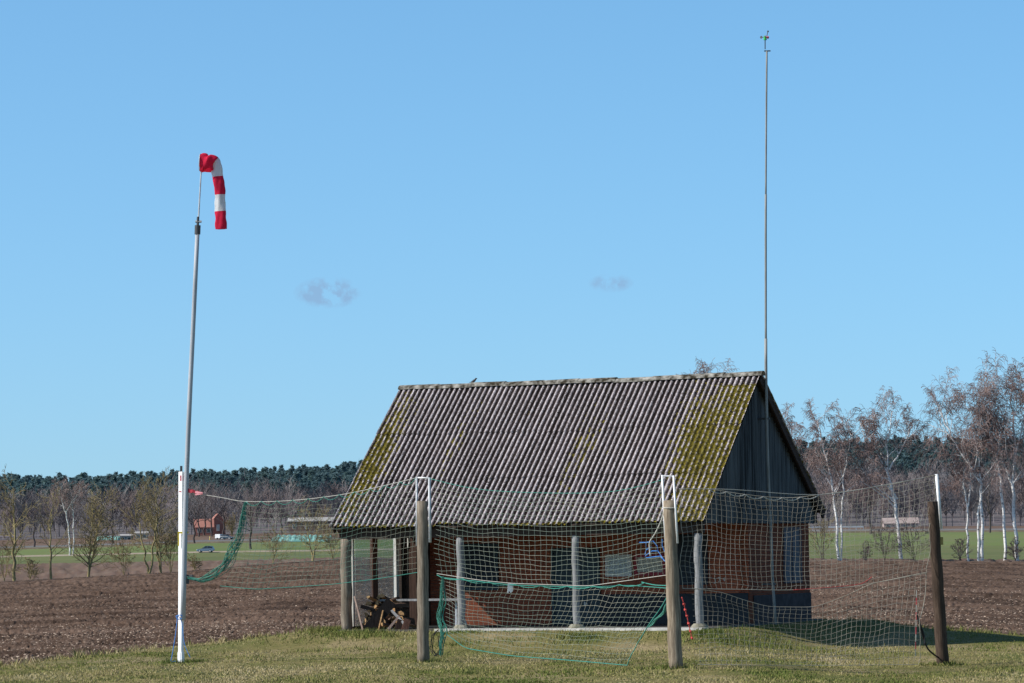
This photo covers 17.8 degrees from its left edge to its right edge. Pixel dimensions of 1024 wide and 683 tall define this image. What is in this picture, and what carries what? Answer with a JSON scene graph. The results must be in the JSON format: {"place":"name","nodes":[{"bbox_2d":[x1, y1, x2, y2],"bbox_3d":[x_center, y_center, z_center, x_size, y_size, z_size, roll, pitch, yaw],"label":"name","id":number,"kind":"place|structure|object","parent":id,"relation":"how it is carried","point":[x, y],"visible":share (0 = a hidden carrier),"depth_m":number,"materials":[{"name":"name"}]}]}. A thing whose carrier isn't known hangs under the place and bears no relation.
{"place":"outdoors","nodes":[
{"label":"outdoors","id":0,"kind":"place"},
{"bbox_2d":[0,548,392,556],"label":"farm track","id":1,"kind":"structure","parent":0,"point":[191,552],"depth_m":849.71,"materials":[{"name":"soil"}]},
{"bbox_2d":[196,546,214,551],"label":"parked car","id":2,"kind":"object","parent":1,"relation":"on","point":[209,548],"visible":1,"depth_m":848.53,"materials":[{"name":"blue paint"}]},
{"bbox_2d":[194,519,213,534],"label":"red house","id":3,"kind":"structure","parent":0,"point":[207,530],"depth_m":1170.34,"materials":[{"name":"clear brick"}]},
{"bbox_2d":[212,514,225,534],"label":"red house","id":4,"kind":"structure","parent":0,"point":[218,527],"depth_m":1180.33,"materials":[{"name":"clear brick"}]},
{"bbox_2d":[0,559,1023,664],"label":"ploughed field","id":5,"kind":"structure","parent":0,"point":[998,576],"depth_m":144.92,"materials":[{"name":"soil"}]},
{"bbox_2d":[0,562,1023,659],"bbox_3d":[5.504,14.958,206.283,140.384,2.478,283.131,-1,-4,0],"label":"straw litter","id":6,"kind":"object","parent":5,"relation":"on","point":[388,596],"visible":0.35,"depth_m":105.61,"materials":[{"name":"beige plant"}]},
{"bbox_2d":[0,618,1023,682],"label":"lawn","id":7,"kind":"structure","parent":0,"point":[285,645],"depth_m":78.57,"materials":[{"name":"green plant"}]},
{"bbox_2d":[178,466,192,661],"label":"steel net post","id":8,"kind":"object","parent":7,"relation":"on","point":[180,529],"visible":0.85,"depth_m":74.37,"materials":[{"name":"white metal"}]},
{"bbox_2d":[180,153,226,619],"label":"wind sock mast","id":9,"kind":"object","parent":8,"relation":"attached to","point":[211,164],"visible":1,"depth_m":74.63,"materials":[{"name":"metal"}]},
{"bbox_2d":[194,478,414,501],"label":"support rope","id":10,"kind":"object","parent":9,"relation":"attached to","point":[306,499],"visible":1,"depth_m":73.19,"materials":[{"name":"fabric"}]},
{"bbox_2d":[222,482,416,588],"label":"ball net","id":11,"kind":"object","parent":10,"relation":"hanging from","point":[360,574],"visible":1,"depth_m":72.87,"materials":[{"name":"grey fabric"}]},
{"bbox_2d":[246,478,415,505],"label":"lacing cord","id":12,"kind":"object","parent":10,"relation":"attached to","point":[334,498],"visible":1,"depth_m":72.88,"materials":[{"name":"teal fabric"}]},
{"bbox_2d":[187,502,246,582],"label":"gathered net","id":13,"kind":"object","parent":8,"relation":"attached to","point":[239,532],"visible":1,"depth_m":73.87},
{"bbox_2d":[293,621,364,633],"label":"grass tufts","id":14,"kind":"object","parent":7,"relation":"on","point":[326,627],"visible":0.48,"depth_m":87.61,"materials":[{"name":"plant"}]},
{"bbox_2d":[416,477,430,661],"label":"wooden net post","id":15,"kind":"object","parent":7,"relation":"on","point":[423,514],"visible":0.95,"depth_m":71.78,"materials":[{"name":"grey wood"}]},
{"bbox_2d":[429,478,663,492],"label":"support rope","id":16,"kind":"object","parent":15,"relation":"attached to","point":[537,492],"visible":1,"depth_m":69.46,"materials":[{"name":"fabric"}]},
{"bbox_2d":[431,482,665,585],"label":"ball net","id":17,"kind":"object","parent":16,"relation":"hanging from","point":[566,536],"visible":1,"depth_m":68.97,"materials":[{"name":"white fabric"}]},
{"bbox_2d":[437,575,644,588],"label":"lacing cord","id":18,"kind":"object","parent":17,"relation":"attached to","point":[547,587],"visible":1,"depth_m":68.80,"materials":[{"name":"teal fabric"}]},
{"bbox_2d":[440,577,665,665],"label":"ball net","id":19,"kind":"object","parent":17,"relation":"hanging from","point":[554,620],"visible":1,"depth_m":68.77,"materials":[{"name":"teal fabric"}]},
{"bbox_2d":[436,576,446,655],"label":"gathered net","id":20,"kind":"object","parent":19,"relation":"attached to","point":[439,614],"visible":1,"depth_m":71.37,"materials":[{"name":"teal fabric"}]},
{"bbox_2d":[648,603,666,627],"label":"gathered net","id":21,"kind":"object","parent":19,"relation":"attached to","point":[662,613],"visible":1,"depth_m":66.25,"materials":[{"name":"fabric"}]},
{"bbox_2d":[639,539,664,559],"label":"repair cord","id":22,"kind":"object","parent":17,"relation":"attached to","point":[653,550],"visible":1,"depth_m":66.43,"materials":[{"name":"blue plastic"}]},
{"bbox_2d":[430,629,440,656],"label":"gathered net","id":23,"kind":"object","parent":7,"relation":"on","point":[436,654],"visible":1,"depth_m":71.49,"materials":[{"name":"green fabric"}]},
{"bbox_2d":[0,615,1023,666],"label":"grass tufts","id":24,"kind":"object","parent":7,"relation":"on","point":[212,641],"visible":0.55,"depth_m":86.03,"materials":[{"name":"green plant"}]},
{"bbox_2d":[330,371,825,631],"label":"brick hut","id":25,"kind":"object","parent":7,"relation":"on","point":[566,438],"visible":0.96,"depth_m":87.63,"materials":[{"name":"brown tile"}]},
{"bbox_2d":[354,596,362,628],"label":"leaning board","id":26,"kind":"object","parent":25,"relation":"on","point":[358,612],"visible":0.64,"depth_m":87.00,"materials":[{"name":"wood"}]},
{"bbox_2d":[364,598,395,629],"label":"dark plank","id":27,"kind":"object","parent":25,"relation":"on","point":[388,605],"visible":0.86,"depth_m":86.92,"materials":[{"name":"black wood"}]},
{"bbox_2d":[401,618,410,629],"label":"short plank","id":28,"kind":"object","parent":25,"relation":"on","point":[406,623],"visible":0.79,"depth_m":86.50,"materials":[{"name":"wood"}]},
{"bbox_2d":[380,598,471,628],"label":"trestle table","id":29,"kind":"object","parent":25,"relation":"on","point":[438,599],"visible":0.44,"depth_m":87.14,"materials":[{"name":"silver metal"}]},
{"bbox_2d":[464,543,498,589],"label":"window","id":30,"kind":"structure","parent":25,"relation":"in","point":[475,559],"depth_m":90.12,"materials":[{"name":"black glass"}]},
{"bbox_2d":[551,548,600,624],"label":"door","id":31,"kind":"structure","parent":25,"relation":"in","point":[587,571],"depth_m":88.94,"materials":[{"name":"teal paint"}]},
{"bbox_2d":[605,554,631,576],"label":"notice board","id":32,"kind":"object","parent":25,"relation":"attached to","point":[618,566],"visible":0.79,"depth_m":88.43,"materials":[{"name":"paper"}]},
{"bbox_2d":[634,554,665,575],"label":"notice board","id":33,"kind":"object","parent":25,"relation":"attached to","point":[638,558],"visible":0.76,"depth_m":88.06,"materials":[{"name":"paper"}]},
{"bbox_2d":[677,534,707,584],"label":"window","id":34,"kind":"structure","parent":25,"relation":"in","point":[687,541],"depth_m":87.61,"materials":[{"name":"black glass"}]},
{"bbox_2d":[757,31,776,624],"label":"antenna mast","id":35,"kind":"object","parent":25,"relation":"attached to","point":[769,508],"visible":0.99,"depth_m":87.37,"materials":[{"name":"metal"}]},
{"bbox_2d":[782,527,801,582],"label":"window","id":36,"kind":"structure","parent":25,"relation":"in","point":[797,563],"depth_m":89.97,"materials":[{"name":"blue glass"}]},
{"bbox_2d":[661,475,682,668],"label":"wooden net post","id":37,"kind":"object","parent":7,"relation":"on","point":[671,541],"visible":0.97,"depth_m":65.92,"materials":[{"name":"brown wood"}]},
{"bbox_2d":[927,474,948,664],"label":"wooden net post","id":38,"kind":"object","parent":7,"relation":"on","point":[936,541],"visible":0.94,"depth_m":71.61,"materials":[{"name":"brown wood"}]},
{"bbox_2d":[679,475,934,494],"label":"support rope","id":39,"kind":"object","parent":38,"relation":"attached to","point":[802,494],"visible":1,"depth_m":68.89,"materials":[{"name":"fabric"}]},
{"bbox_2d":[708,488,818,500],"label":"lacing cord","id":40,"kind":"object","parent":39,"relation":"attached to","point":[763,496],"visible":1,"depth_m":67.96,"materials":[{"name":"white fabric"}]},
{"bbox_2d":[679,475,935,589],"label":"ball net","id":41,"kind":"object","parent":39,"relation":"hanging from","point":[804,561],"visible":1,"depth_m":68.88,"materials":[{"name":"white fabric"}]},
{"bbox_2d":[681,597,692,639],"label":"knotted string","id":42,"kind":"object","parent":41,"relation":"hanging from","point":[688,623],"visible":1,"depth_m":66.45,"materials":[{"name":"fabric"}]},
{"bbox_2d":[694,572,925,665],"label":"ball net","id":43,"kind":"object","parent":41,"relation":"hanging from","point":[821,649],"visible":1,"depth_m":69.00,"materials":[{"name":"grey fabric"}]},
{"bbox_2d":[916,615,938,657],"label":"black strap","id":44,"kind":"object","parent":38,"relation":"attached to","point":[929,650],"visible":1,"depth_m":71.31,"materials":[{"name":"fabric"}]},
{"bbox_2d":[0,545,1023,563],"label":"meadow","id":45,"kind":"structure","parent":0,"point":[989,552],"depth_m":569.52,"materials":[{"name":"green plant"}]},
{"bbox_2d":[48,476,92,554],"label":"birch tree","id":46,"kind":"object","parent":45,"relation":"on","point":[67,490],"visible":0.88,"depth_m":798.77,"materials":[{"name":"brown plant"}]},
{"bbox_2d":[55,481,86,553],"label":"birch tree","id":47,"kind":"object","parent":45,"relation":"on","point":[74,501],"visible":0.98,"depth_m":800.81,"materials":[{"name":"brown plant"}]},
{"bbox_2d":[0,532,1023,555],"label":"meadow","id":48,"kind":"structure","parent":0,"point":[989,538],"depth_m":892.24,"materials":[{"name":"green plant"}]},
{"bbox_2d":[230,471,267,548],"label":"roadside tree","id":49,"kind":"object","parent":48,"relation":"on","point":[250,546],"visible":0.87,"depth_m":878.45,"materials":[{"name":"brown plant"}]},
{"bbox_2d":[271,534,331,541],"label":"crop cover","id":50,"kind":"object","parent":48,"relation":"on","point":[291,538],"visible":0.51,"depth_m":989.83,"materials":[{"name":"plastic"}]},
{"bbox_2d":[849,465,895,533],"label":"roadside tree","id":51,"kind":"object","parent":48,"relation":"on","point":[869,498],"visible":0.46,"depth_m":948.57,"materials":[{"name":"brown plant"}]},
{"bbox_2d":[917,468,960,512],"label":"roadside tree","id":52,"kind":"object","parent":48,"relation":"on","point":[934,490],"visible":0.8,"depth_m":922.98,"materials":[{"name":"brown plant"}]},
{"bbox_2d":[974,465,999,532],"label":"roadside tree","id":53,"kind":"object","parent":48,"relation":"on","point":[988,504],"visible":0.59,"depth_m":974.11,"materials":[{"name":"brown plant"}]},
{"bbox_2d":[0,489,1023,539],"bbox_3d":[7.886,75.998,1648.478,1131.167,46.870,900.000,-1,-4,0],"label":"hills","id":54,"kind":"structure","parent":0,"point":[958,521],"depth_m":1279.67,"materials":[{"name":"plant"}]},
{"bbox_2d":[0,434,1023,522],"bbox_3d":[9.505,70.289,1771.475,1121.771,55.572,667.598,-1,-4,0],"label":"conifer forest","id":55,"kind":"object","parent":54,"relation":"on","point":[315,475],"visible":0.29,"depth_m":1654.84,"materials":[{"name":"green plant"}]},
{"bbox_2d":[0,557,1023,581],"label":"field","id":56,"kind":"structure","parent":0,"point":[67,570],"depth_m":364.78,"materials":[{"name":"green plant"}]},
{"bbox_2d":[0,531,34,580],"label":"bare bush","id":57,"kind":"object","parent":56,"relation":"on","point":[6,559],"visible":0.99,"depth_m":301.43,"materials":[{"name":"brown plant"}]},
{"bbox_2d":[0,467,49,580],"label":"bare tree","id":58,"kind":"object","parent":56,"relation":"on","point":[11,538],"visible":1,"depth_m":301.18,"materials":[{"name":"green plant"}]},
{"bbox_2d":[23,557,44,579],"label":"bare bush","id":59,"kind":"object","parent":56,"relation":"on","point":[31,570],"visible":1,"depth_m":303.00,"materials":[{"name":"brown plant"}]},
{"bbox_2d":[34,482,76,578],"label":"bare tree","id":60,"kind":"object","parent":56,"relation":"on","point":[49,545],"visible":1,"depth_m":303.69,"materials":[{"name":"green plant"}]},
{"bbox_2d":[67,481,126,576],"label":"bare tree","id":61,"kind":"object","parent":56,"relation":"on","point":[95,541],"visible":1,"depth_m":305.12,"materials":[{"name":"brown plant"}]},
{"bbox_2d":[103,529,145,574],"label":"bare bush","id":62,"kind":"object","parent":56,"relation":"on","point":[122,554],"visible":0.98,"depth_m":308.19,"materials":[{"name":"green plant"}]},
{"bbox_2d":[119,467,177,573],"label":"bare tree","id":63,"kind":"object","parent":56,"relation":"on","point":[140,538],"visible":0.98,"depth_m":308.74,"materials":[{"name":"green plant"}]},
{"bbox_2d":[124,474,177,572],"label":"bare tree","id":64,"kind":"object","parent":56,"relation":"on","point":[149,505],"visible":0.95,"depth_m":309.39,"materials":[{"name":"brown plant"}]},
{"bbox_2d":[151,517,177,571],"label":"bare bush","id":65,"kind":"object","parent":56,"relation":"on","point":[173,545],"visible":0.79,"depth_m":310.95,"materials":[{"name":"brown plant"}]},
{"bbox_2d":[187,553,202,569],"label":"bare bush","id":66,"kind":"object","parent":56,"relation":"on","point":[193,565],"visible":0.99,"depth_m":313.48,"materials":[{"name":"brown plant"}]},
{"bbox_2d":[256,519,294,562],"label":"bare bush","id":67,"kind":"object","parent":56,"relation":"on","point":[274,539],"visible":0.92,"depth_m":323.45,"materials":[{"name":"brown plant"}]},
{"bbox_2d":[287,494,339,560],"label":"bare tree","id":68,"kind":"object","parent":56,"relation":"on","point":[315,538],"visible":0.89,"depth_m":327.93,"materials":[{"name":"brown plant"}]},
{"bbox_2d":[318,521,340,558],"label":"bare bush","id":69,"kind":"object","parent":56,"relation":"on","point":[330,543],"visible":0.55,"depth_m":331.12,"materials":[{"name":"brown plant"}]},
{"bbox_2d":[677,356,739,374],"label":"birch tree","id":70,"kind":"object","parent":56,"relation":"on","point":[701,367],"visible":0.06,"depth_m":355.25,"materials":[{"name":"brown plant"}]},
{"bbox_2d":[780,403,806,458],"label":"birch tree","id":71,"kind":"object","parent":56,"relation":"on","point":[789,426],"visible":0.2,"depth_m":353.08,"materials":[{"name":"brown plant"}]},
{"bbox_2d":[809,515,837,559],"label":"bare bush","id":72,"kind":"object","parent":56,"relation":"on","point":[823,528],"visible":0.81,"depth_m":348.26,"materials":[{"name":"brown plant"}]},
{"bbox_2d":[789,397,878,560],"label":"birch tree","id":73,"kind":"object","parent":56,"relation":"on","point":[843,432],"visible":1,"depth_m":349.46,"materials":[{"name":"brown plant"}]},
{"bbox_2d":[859,540,872,560],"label":"bare bush","id":74,"kind":"object","parent":56,"relation":"on","point":[866,552],"visible":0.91,"depth_m":348.06,"materials":[{"name":"brown plant"}]},
{"bbox_2d":[869,520,901,560],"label":"bare bush","id":75,"kind":"object","parent":56,"relation":"on","point":[880,539],"visible":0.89,"depth_m":348.11,"materials":[{"name":"brown plant"}]},
{"bbox_2d":[846,386,930,558],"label":"birch tree","id":76,"kind":"object","parent":56,"relation":"on","point":[876,472],"visible":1,"depth_m":349.50,"materials":[{"name":"brown plant"}]},
{"bbox_2d":[890,507,929,560],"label":"bare bush","id":77,"kind":"object","parent":56,"relation":"on","point":[918,538],"visible":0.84,"depth_m":348.24,"materials":[{"name":"brown plant"}]},
{"bbox_2d":[897,366,1014,560],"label":"birch tree","id":78,"kind":"object","parent":56,"relation":"on","point":[965,442],"visible":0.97,"depth_m":349.27,"materials":[{"name":"brown plant"}]},
{"bbox_2d":[935,442,984,560],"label":"birch tree","id":79,"kind":"object","parent":56,"relation":"on","point":[960,476],"visible":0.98,"depth_m":349.14,"materials":[{"name":"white plant"}]},
{"bbox_2d":[952,535,971,560],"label":"bare bush","id":80,"kind":"object","parent":56,"relation":"on","point":[960,552],"visible":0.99,"depth_m":348.16,"materials":[{"name":"brown plant"}]},
{"bbox_2d":[954,350,1018,560],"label":"birch tree","id":81,"kind":"object","parent":56,"relation":"on","point":[992,391],"visible":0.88,"depth_m":349.37,"materials":[{"name":"brown plant"}]},
{"bbox_2d":[963,347,1023,560],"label":"birch tree","id":82,"kind":"object","parent":56,"relation":"on","point":[1013,433],"visible":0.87,"depth_m":349.63,"materials":[{"name":"brown plant"}]},
{"bbox_2d":[979,356,1023,480],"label":"birch tree","id":83,"kind":"object","parent":56,"relation":"on","point":[1020,412],"visible":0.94,"depth_m":349.34,"materials":[{"name":"brown plant"}]},
{"bbox_2d":[1004,537,1023,560],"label":"bare bush","id":84,"kind":"object","parent":56,"relation":"on","point":[1014,550],"visible":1,"depth_m":348.07,"materials":[{"name":"brown plant"}]},
{"bbox_2d":[0,526,1023,546],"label":"fallow field","id":85,"kind":"structure","parent":0,"point":[189,537],"depth_m":1125.30,"materials":[{"name":"green plant"}]},
{"bbox_2d":[118,534,132,539],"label":"site cabin","id":86,"kind":"object","parent":85,"relation":"on","point":[126,536],"visible":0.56,"depth_m":1126.78,"materials":[{"name":"white"}]},
{"bbox_2d":[134,531,148,538],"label":"site cabin","id":87,"kind":"object","parent":85,"relation":"on","point":[138,534],"visible":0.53,"depth_m":1126.87,"materials":[{"name":"white"}]},
{"bbox_2d":[188,493,206,536],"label":"roadside tree","id":88,"kind":"object","parent":85,"relation":"on","point":[198,513],"visible":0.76,"depth_m":1142.64,"materials":[{"name":"brown plant"}]},
{"bbox_2d":[198,482,222,535],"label":"roadside tree","id":89,"kind":"object","parent":85,"relation":"on","point":[211,509],"visible":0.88,"depth_m":1145.78,"materials":[{"name":"brown plant"}]},
{"bbox_2d":[196,478,227,535],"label":"roadside tree","id":90,"kind":"object","parent":85,"relation":"on","point":[205,505],"visible":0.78,"depth_m":1168.35,"materials":[{"name":"brown plant"}]},
{"bbox_2d":[209,479,236,534],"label":"roadside tree","id":91,"kind":"object","parent":85,"relation":"on","point":[224,519],"visible":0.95,"depth_m":1140.27,"materials":[{"name":"brown plant"}]},
{"bbox_2d":[224,512,236,535],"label":"budding bush","id":92,"kind":"object","parent":85,"relation":"on","point":[227,523],"visible":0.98,"depth_m":1147.61,"materials":[{"name":"green plant"}]},
{"bbox_2d":[287,517,337,531],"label":"long barn","id":93,"kind":"structure","parent":85,"relation":"on","point":[304,526],"depth_m":1173.24,"materials":[{"name":"white paint"}]},
{"bbox_2d":[0,449,1023,539],"bbox_3d":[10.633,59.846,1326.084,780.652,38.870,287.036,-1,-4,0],"label":"bare woodland","id":94,"kind":"object","parent":85,"relation":"on","point":[853,506],"visible":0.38,"depth_m":1245.54,"materials":[{"name":"brown plant"}]},
{"bbox_2d":[881,517,918,526],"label":"long barn","id":95,"kind":"structure","parent":85,"relation":"on","point":[908,520],"depth_m":1154.95,"materials":[{"name":"white paint"}]},
{"bbox_2d":[0,0,1023,481],"label":"sky","id":96,"kind":"structure","parent":0,"point":[418,192],"materials":[{"name":"blue"}]},
{"bbox_2d":[1,530,1023,549],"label":"road verge","id":97,"kind":"structure","parent":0,"point":[392,538],"depth_m":1017.20,"materials":[{"name":"green plant"}]},
{"bbox_2d":[176,481,214,542],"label":"roadside tree","id":98,"kind":"object","parent":97,"relation":"on","point":[194,513],"visible":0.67,"depth_m":1006.07,"materials":[{"name":"brown plant"}]},
{"bbox_2d":[267,484,291,534],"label":"roadside tree","id":99,"kind":"object","parent":97,"relation":"on","point":[281,517],"visible":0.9,"depth_m":1019.55,"materials":[{"name":"brown plant"}]},
{"bbox_2d":[1,528,1023,547],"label":"country road","id":100,"kind":"structure","parent":0,"point":[338,537],"depth_m":1052.95,"materials":[{"name":"grey asphalt"}]},
{"bbox_2d":[17,489,50,546],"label":"roadside tree","id":101,"kind":"object","parent":100,"relation":"on","point":[33,524],"visible":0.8,"depth_m":1047.31,"materials":[{"name":"brown plant"}]},
{"bbox_2d":[94,478,130,543],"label":"roadside tree","id":102,"kind":"object","parent":100,"relation":"on","point":[112,518],"visible":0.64,"depth_m":1048.51,"materials":[{"name":"brown plant"}]},
{"bbox_2d":[809,526,863,529],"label":"guard rail","id":103,"kind":"object","parent":100,"relation":"on","point":[834,527],"visible":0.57,"depth_m":1058.17,"materials":[{"name":"metal"}]},
{"bbox_2d":[810,544,1023,545],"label":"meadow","id":104,"kind":"structure","parent":0,"point":[921,545],"depth_m":702.72,"materials":[{"name":"plant"}]},
{"label":"split log","id":105,"kind":"object","parent":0,"visible":0},
{"bbox_2d":[393,608,407,612],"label":"split log","id":106,"kind":"object","parent":105,"relation":"on","point":[404,609],"visible":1,"depth_m":87.46,"materials":[{"name":"brown wood"}]},
{"bbox_2d":[394,602,408,607],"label":"split log","id":107,"kind":"object","parent":106,"relation":"on","point":[405,604],"visible":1,"depth_m":87.31,"materials":[{"name":"brown wood"}]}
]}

